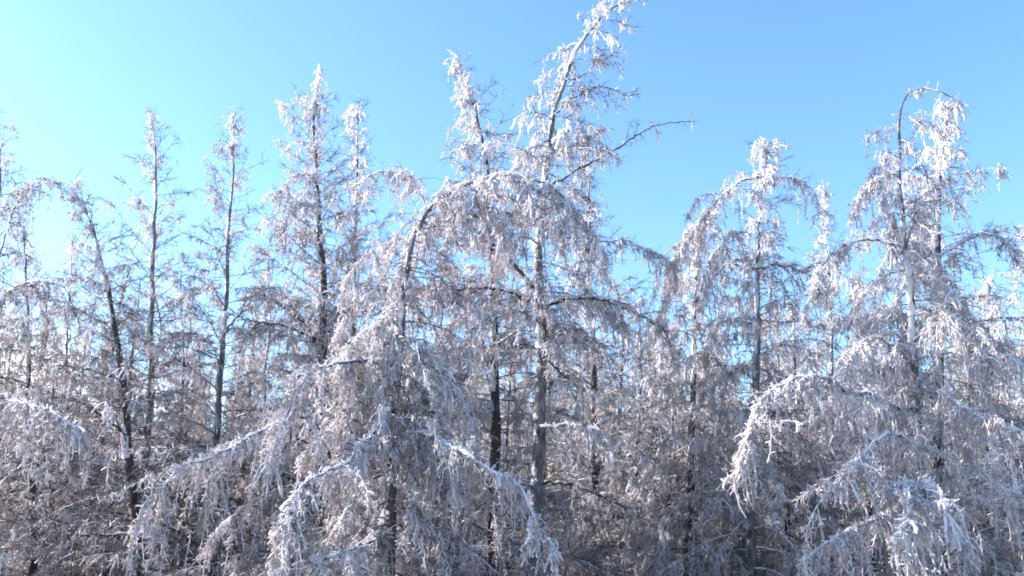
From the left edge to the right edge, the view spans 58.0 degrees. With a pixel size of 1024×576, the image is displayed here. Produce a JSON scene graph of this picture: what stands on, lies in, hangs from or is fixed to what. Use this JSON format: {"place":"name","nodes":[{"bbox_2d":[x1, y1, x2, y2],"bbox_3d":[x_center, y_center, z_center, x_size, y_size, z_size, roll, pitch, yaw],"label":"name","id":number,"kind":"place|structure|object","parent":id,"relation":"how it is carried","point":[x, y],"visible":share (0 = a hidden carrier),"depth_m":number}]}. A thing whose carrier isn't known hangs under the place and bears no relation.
{"place":"outdoors","nodes":[
{"label":"outdoors","id":0,"kind":"place"},
{"bbox_2d":[0,0,1023,543],"label":"sky","id":1,"kind":"structure","parent":0,"point":[76,76]},
{"bbox_3d":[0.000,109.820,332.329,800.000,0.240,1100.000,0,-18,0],"label":"ground","id":2,"kind":"structure","parent":0,"visible":0},
{"bbox_2d":[0,329,25,498],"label":"distant larch tree","id":3,"kind":"object","parent":2,"relation":"on","point":[8,386],"visible":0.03,"depth_m":29.56},
{"bbox_2d":[0,354,25,553],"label":"distant larch tree","id":4,"kind":"object","parent":2,"relation":"on","point":[11,406],"depth_m":39.62},
{"bbox_2d":[0,331,31,565],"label":"distant larch tree","id":5,"kind":"object","parent":2,"relation":"on","point":[8,370],"visible":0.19,"depth_m":19.32},
{"bbox_2d":[0,293,37,573],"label":"distant larch tree","id":6,"kind":"object","parent":2,"relation":"on","point":[11,312],"visible":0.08,"depth_m":26.17},
{"bbox_2d":[0,291,70,553],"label":"distant larch tree","id":7,"kind":"object","parent":2,"relation":"on","point":[34,373],"visible":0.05,"depth_m":25.37},
{"bbox_2d":[0,293,94,575],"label":"distant larch tree","id":8,"kind":"object","parent":2,"relation":"on","point":[47,336],"visible":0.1,"depth_m":17.95},
{"bbox_2d":[12,348,102,552],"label":"distant larch tree","id":9,"kind":"object","parent":2,"relation":"on","point":[74,413],"depth_m":30.13},
{"bbox_2d":[0,105,117,575],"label":"larch tree","id":10,"kind":"object","parent":2,"relation":"on","point":[48,414],"visible":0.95,"depth_m":13.56},
{"bbox_2d":[1,283,125,574],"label":"distant larch tree","id":11,"kind":"object","parent":2,"relation":"on","point":[94,338],"visible":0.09,"depth_m":24.96},
{"bbox_2d":[0,219,128,575],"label":"larch tree","id":12,"kind":"object","parent":2,"relation":"on","point":[17,525],"visible":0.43,"depth_m":14.93},
{"bbox_2d":[0,231,133,575],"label":"larch tree","id":13,"kind":"object","parent":2,"relation":"on","point":[72,294],"visible":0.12,"depth_m":21.76},
{"bbox_2d":[0,316,173,575],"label":"larch tree","id":14,"kind":"object","parent":2,"relation":"on","point":[69,488],"visible":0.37,"depth_m":15.12},
{"bbox_2d":[42,318,133,575],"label":"distant larch tree","id":15,"kind":"object","parent":2,"relation":"on","point":[104,343],"visible":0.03,"depth_m":28.34},
{"bbox_2d":[17,260,167,575],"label":"distant larch tree","id":16,"kind":"object","parent":2,"relation":"on","point":[121,294],"visible":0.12,"depth_m":20.81},
{"bbox_2d":[78,361,123,546],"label":"distant larch tree","id":17,"kind":"object","parent":2,"relation":"on","point":[101,427],"depth_m":47.69},
{"bbox_2d":[16,279,189,575],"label":"distant larch tree","id":18,"kind":"object","parent":2,"relation":"on","point":[131,353],"visible":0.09,"depth_m":20.90},
{"bbox_2d":[27,280,200,575],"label":"distant larch tree","id":19,"kind":"object","parent":2,"relation":"on","point":[110,437],"visible":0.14,"depth_m":18.70},
{"bbox_2d":[0,106,253,575],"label":"larch tree","id":20,"kind":"object","parent":2,"relation":"on","point":[152,256],"visible":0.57,"depth_m":14.80},
{"bbox_2d":[0,166,273,575],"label":"larch tree","id":21,"kind":"object","parent":2,"relation":"on","point":[125,428],"visible":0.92,"depth_m":12.84},
{"bbox_2d":[96,287,221,575],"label":"distant larch tree","id":22,"kind":"object","parent":2,"relation":"on","point":[196,356],"visible":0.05,"depth_m":25.10},
{"bbox_2d":[58,272,273,575],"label":"larch tree","id":23,"kind":"object","parent":2,"relation":"on","point":[186,352],"visible":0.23,"depth_m":17.59},
{"bbox_2d":[153,326,221,575],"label":"distant larch tree","id":24,"kind":"object","parent":2,"relation":"on","point":[198,363],"visible":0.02,"depth_m":21.18},
{"bbox_2d":[155,350,236,575],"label":"distant larch tree","id":25,"kind":"object","parent":2,"relation":"on","point":[196,520],"visible":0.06,"depth_m":18.92},
{"bbox_2d":[173,374,222,547],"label":"distant larch tree","id":26,"kind":"object","parent":2,"relation":"on","point":[210,379],"visible":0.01,"depth_m":29.36},
{"bbox_2d":[66,104,342,575],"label":"larch tree","id":27,"kind":"object","parent":2,"relation":"on","point":[217,197],"visible":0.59,"depth_m":14.67},
{"bbox_2d":[175,319,257,574],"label":"distant larch tree","id":28,"kind":"object","parent":2,"relation":"on","point":[229,407],"visible":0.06,"depth_m":23.64},
{"bbox_2d":[193,386,252,538],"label":"distant larch tree","id":29,"kind":"object","parent":2,"relation":"on","point":[229,437],"visible":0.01,"depth_m":34.15},
{"bbox_2d":[206,372,250,529],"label":"distant larch tree","id":30,"kind":"object","parent":2,"relation":"on","point":[230,406],"depth_m":39.64},
{"bbox_2d":[193,268,303,574],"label":"distant larch tree","id":31,"kind":"object","parent":2,"relation":"on","point":[253,351],"visible":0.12,"depth_m":20.78},
{"bbox_2d":[223,347,275,547],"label":"distant larch tree","id":32,"kind":"object","parent":2,"relation":"on","point":[242,424],"visible":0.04,"depth_m":28.39},
{"bbox_2d":[225,358,274,503],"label":"distant larch tree","id":33,"kind":"object","parent":2,"relation":"on","point":[246,398],"depth_m":50.14},
{"bbox_2d":[198,243,346,573],"bbox_3d":[-4.346,3.268,17.550,4.217,9.429,4.407,0,-18,0],"label":"larch tree","id":34,"kind":"object","parent":2,"relation":"on","point":[258,349],"visible":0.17,"depth_m":18.29},
{"bbox_2d":[220,331,338,575],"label":"distant larch tree","id":35,"kind":"object","parent":2,"relation":"on","point":[279,388],"visible":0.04,"depth_m":18.46},
{"bbox_2d":[251,337,315,545],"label":"distant larch tree","id":36,"kind":"object","parent":2,"relation":"on","point":[300,344],"visible":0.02,"depth_m":34.84},
{"bbox_2d":[263,327,336,550],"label":"distant larch tree","id":37,"kind":"object","parent":2,"relation":"on","point":[316,462],"depth_m":25.47},
{"bbox_2d":[271,350,352,569],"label":"distant larch tree","id":38,"kind":"object","parent":2,"relation":"on","point":[318,487],"depth_m":21.28},
{"bbox_2d":[268,344,385,573],"bbox_3d":[-3.715,4.462,17.462,4.088,7.370,3.913,-14,-22,36],"label":"distant larch tree","id":39,"kind":"object","parent":2,"relation":"on","point":[315,495],"visible":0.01,"depth_m":17.32},
{"bbox_2d":[163,64,510,575],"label":"larch tree","id":40,"kind":"object","parent":2,"relation":"on","point":[318,342],"visible":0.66,"depth_m":13.16},
{"bbox_2d":[97,161,609,575],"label":"bent larch tree","id":41,"kind":"object","parent":2,"relation":"on","point":[358,369],"visible":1,"depth_m":9.42},
{"bbox_2d":[222,96,487,575],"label":"larch tree","id":42,"kind":"object","parent":2,"relation":"on","point":[351,128],"visible":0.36,"depth_m":16.47},
{"bbox_2d":[340,306,418,572],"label":"distant larch tree","id":43,"kind":"object","parent":2,"relation":"on","point":[405,384],"depth_m":21.20},
{"bbox_2d":[401,344,466,575],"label":"distant larch tree","id":44,"kind":"object","parent":2,"relation":"on","point":[434,506],"visible":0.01,"depth_m":17.39},
{"bbox_2d":[407,331,477,565],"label":"distant larch tree","id":45,"kind":"object","parent":2,"relation":"on","point":[459,484],"visible":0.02,"depth_m":23.05},
{"bbox_2d":[364,274,523,575],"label":"larch tree","id":46,"kind":"object","parent":2,"relation":"on","point":[435,321],"visible":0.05,"depth_m":16.45},
{"bbox_2d":[448,370,488,533],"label":"distant larch tree","id":47,"kind":"object","parent":2,"relation":"on","point":[472,443],"visible":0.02,"depth_m":57.50},
{"bbox_2d":[450,416,487,574],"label":"distant larch tree","id":48,"kind":"object","parent":2,"relation":"on","point":[469,474],"visible":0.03,"depth_m":28.66},
{"bbox_2d":[422,316,524,575],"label":"distant larch tree","id":49,"kind":"object","parent":2,"relation":"on","point":[458,441],"visible":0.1,"depth_m":21.09},
{"bbox_2d":[328,49,624,575],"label":"larch tree","id":50,"kind":"object","parent":2,"relation":"on","point":[494,550],"visible":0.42,"depth_m":12.81},
{"bbox_2d":[458,358,504,534],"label":"distant larch tree","id":51,"kind":"object","parent":2,"relation":"on","point":[480,423],"visible":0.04,"depth_m":40.71},
{"bbox_2d":[470,372,505,563],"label":"distant larch tree","id":52,"kind":"object","parent":2,"relation":"on","point":[484,385],"visible":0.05,"depth_m":34.05},
{"bbox_2d":[469,376,509,525],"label":"distant larch tree","id":53,"kind":"object","parent":2,"relation":"on","point":[488,426],"depth_m":70.96},
{"bbox_2d":[458,308,569,575],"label":"distant larch tree","id":54,"kind":"object","parent":2,"relation":"on","point":[505,444],"visible":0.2,"depth_m":17.88},
{"bbox_2d":[476,340,554,557],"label":"distant larch tree","id":55,"kind":"object","parent":2,"relation":"on","point":[509,438],"visible":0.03,"depth_m":28.87},
{"bbox_2d":[471,288,580,575],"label":"distant larch tree","id":56,"kind":"object","parent":2,"relation":"on","point":[516,426],"visible":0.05,"depth_m":24.90},
{"bbox_2d":[518,345,576,571],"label":"distant larch tree","id":57,"kind":"object","parent":2,"relation":"on","point":[549,443],"visible":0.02,"depth_m":39.51},
{"bbox_2d":[472,293,623,575],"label":"distant larch tree","id":58,"kind":"object","parent":2,"relation":"on","point":[563,441],"visible":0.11,"depth_m":22.06},
{"bbox_2d":[406,0,696,575],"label":"leaning larch tree","id":59,"kind":"object","parent":2,"relation":"on","point":[539,302],"visible":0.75,"depth_m":11.86},
{"bbox_2d":[520,394,588,574],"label":"distant larch tree","id":60,"kind":"object","parent":2,"relation":"on","point":[561,475],"visible":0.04,"depth_m":33.52},
{"bbox_2d":[546,370,575,492],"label":"distant larch tree","id":61,"kind":"object","parent":2,"relation":"on","point":[559,409],"visible":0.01,"depth_m":86.31},
{"bbox_2d":[513,311,630,575],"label":"distant larch tree","id":62,"kind":"object","parent":2,"relation":"on","point":[579,445],"visible":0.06,"depth_m":24.90},
{"bbox_2d":[480,134,686,575],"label":"larch tree","id":63,"kind":"object","parent":2,"relation":"on","point":[596,457],"visible":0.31,"depth_m":15.92},
{"bbox_2d":[549,335,623,575],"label":"distant larch tree","id":64,"kind":"object","parent":2,"relation":"on","point":[576,573],"visible":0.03,"depth_m":19.72},
{"bbox_2d":[548,352,626,548],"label":"distant larch tree","id":65,"kind":"object","parent":2,"relation":"on","point":[599,429],"depth_m":47.57},
{"bbox_2d":[546,341,642,571],"bbox_3d":[2.802,6.785,27.807,6.483,11.391,5.871,-10,-20,27],"label":"distant larch tree","id":66,"kind":"object","parent":2,"relation":"on","point":[586,454],"visible":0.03,"depth_m":28.38},
{"bbox_2d":[543,287,705,575],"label":"larch tree","id":67,"kind":"object","parent":2,"relation":"on","point":[641,301],"visible":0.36,"depth_m":15.33},
{"bbox_2d":[548,276,722,574],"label":"distant larch tree","id":68,"kind":"object","parent":2,"relation":"on","point":[618,411],"visible":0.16,"depth_m":17.81},
{"bbox_2d":[613,378,673,565],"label":"distant larch tree","id":69,"kind":"object","parent":2,"relation":"on","point":[629,427],"visible":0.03,"depth_m":31.94},
{"bbox_2d":[623,314,675,563],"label":"distant larch tree","id":70,"kind":"object","parent":2,"relation":"on","point":[646,390],"visible":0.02,"depth_m":29.52},
{"bbox_2d":[617,308,685,571],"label":"distant larch tree","id":71,"kind":"object","parent":2,"relation":"on","point":[656,403],"visible":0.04,"depth_m":25.09},
{"bbox_2d":[559,325,791,575],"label":"larch tree","id":72,"kind":"object","parent":2,"relation":"on","point":[635,448],"visible":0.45,"depth_m":13.55},
{"bbox_2d":[618,351,737,566],"bbox_3d":[3.578,5.403,21.032,3.590,8.490,3.655,-14,-22,36],"label":"distant larch tree","id":73,"kind":"object","parent":2,"relation":"on","point":[665,427],"visible":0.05,"depth_m":21.75},
{"bbox_2d":[645,331,732,574],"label":"distant larch tree","id":74,"kind":"object","parent":2,"relation":"on","point":[682,375],"visible":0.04,"depth_m":18.26},
{"bbox_2d":[671,378,725,556],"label":"distant larch tree","id":75,"kind":"object","parent":2,"relation":"on","point":[697,452],"visible":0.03,"depth_m":26.20},
{"bbox_2d":[603,203,837,575],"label":"larch tree","id":76,"kind":"object","parent":2,"relation":"on","point":[663,474],"visible":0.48,"depth_m":13.43},
{"bbox_2d":[697,346,744,540],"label":"distant larch tree","id":77,"kind":"object","parent":2,"relation":"on","point":[710,427],"visible":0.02,"depth_m":29.92},
{"bbox_2d":[651,298,810,575],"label":"distant larch tree","id":78,"kind":"object","parent":2,"relation":"on","point":[723,354],"visible":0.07,"depth_m":18.65},
{"bbox_2d":[719,375,770,553],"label":"distant larch tree","id":79,"kind":"object","parent":2,"relation":"on","point":[736,414],"visible":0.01,"depth_m":40.67},
{"bbox_2d":[720,383,770,548],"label":"distant larch tree","id":80,"kind":"object","parent":2,"relation":"on","point":[734,424],"visible":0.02,"depth_m":35.35},
{"bbox_2d":[624,135,884,575],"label":"larch tree","id":81,"kind":"object","parent":2,"relation":"on","point":[749,523],"visible":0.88,"depth_m":12.98},
{"bbox_2d":[679,290,877,575],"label":"larch tree","id":82,"kind":"object","parent":2,"relation":"on","point":[793,368],"visible":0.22,"depth_m":14.98},
{"bbox_2d":[724,295,850,573],"bbox_3d":[5.623,4.532,19.785,4.716,9.054,4.928,8,-20,-23],"label":"distant larch tree","id":83,"kind":"object","parent":2,"relation":"on","point":[779,361],"visible":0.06,"depth_m":20.09},
{"bbox_2d":[762,371,828,542],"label":"distant larch tree","id":84,"kind":"object","parent":2,"relation":"on","point":[774,480],"depth_m":29.10},
{"bbox_2d":[738,302,855,574],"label":"distant larch tree","id":85,"kind":"object","parent":2,"relation":"on","point":[767,335],"visible":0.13,"depth_m":19.05},
{"bbox_2d":[757,333,841,569],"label":"distant larch tree","id":86,"kind":"object","parent":2,"relation":"on","point":[801,439],"visible":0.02,"depth_m":20.70},
{"bbox_2d":[735,297,883,569],"bbox_3d":[7.901,5.522,24.024,5.690,11.487,6.284,-6,-19,17],"label":"distant larch tree","id":87,"kind":"object","parent":2,"relation":"on","point":[802,403],"visible":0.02,"depth_m":25.19},
{"bbox_2d":[731,180,947,575],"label":"larch tree","id":88,"kind":"object","parent":2,"relation":"on","point":[824,195],"visible":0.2,"depth_m":18.57},
{"bbox_2d":[795,311,885,570],"bbox_3d":[8.944,5.383,25.256,3.688,10.180,4.235,-7,-19,21],"label":"distant larch tree","id":89,"kind":"object","parent":2,"relation":"on","point":[829,395],"visible":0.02,"depth_m":26.48},
{"bbox_2d":[715,81,1023,575],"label":"hooked larch tree","id":90,"kind":"object","parent":2,"relation":"on","point":[908,517],"visible":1,"depth_m":9.74},
{"bbox_2d":[838,354,902,574],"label":"distant larch tree","id":91,"kind":"object","parent":2,"relation":"on","point":[886,478],"visible":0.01,"depth_m":25.84},
{"bbox_2d":[840,309,902,567],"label":"distant larch tree","id":92,"kind":"object","parent":2,"relation":"on","point":[848,422],"depth_m":28.50},
{"bbox_2d":[826,273,932,575],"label":"distant larch tree","id":93,"kind":"object","parent":2,"relation":"on","point":[858,277],"visible":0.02,"depth_m":22.36},
{"bbox_2d":[759,96,1023,575],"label":"larch tree","id":94,"kind":"object","parent":2,"relation":"on","point":[940,160],"visible":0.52,"depth_m":12.90},
{"bbox_2d":[760,314,1023,575],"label":"larch tree","id":95,"kind":"object","parent":2,"relation":"on","point":[837,524],"visible":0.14,"depth_m":12.72},
{"bbox_2d":[864,309,982,575],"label":"distant larch tree","id":96,"kind":"object","parent":2,"relation":"on","point":[949,490],"visible":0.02,"depth_m":16.24},
{"bbox_2d":[879,264,1023,575],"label":"larch tree","id":97,"kind":"object","parent":2,"relation":"on","point":[988,283],"visible":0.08,"depth_m":15.77},
{"bbox_2d":[890,224,1023,575],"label":"larch tree","id":98,"kind":"object","parent":2,"relation":"on","point":[1004,539],"visible":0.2,"depth_m":14.28},
{"bbox_2d":[926,309,1022,573],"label":"distant larch tree","id":99,"kind":"object","parent":2,"relation":"on","point":[965,441],"visible":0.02,"depth_m":20.30},
{"bbox_2d":[930,284,1018,569],"bbox_3d":[12.069,5.268,24.733,6.160,11.197,5.896,-12,-21,32],"label":"distant larch tree","id":100,"kind":"object","parent":2,"relation":"on","point":[968,390],"depth_m":25.45},
{"bbox_2d":[931,279,1023,565],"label":"distant larch tree","id":101,"kind":"object","parent":2,"relation":"on","point":[994,332],"visible":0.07,"depth_m":19.04},
{"bbox_2d":[946,307,1023,575],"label":"distant larch tree","id":102,"kind":"object","parent":2,"relation":"on","point":[1020,560],"visible":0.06,"depth_m":17.30},
{"bbox_2d":[985,376,1023,572],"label":"distant larch tree","id":103,"kind":"object","parent":2,"relation":"on","point":[1018,440],"visible":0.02,"depth_m":20.74}
]}

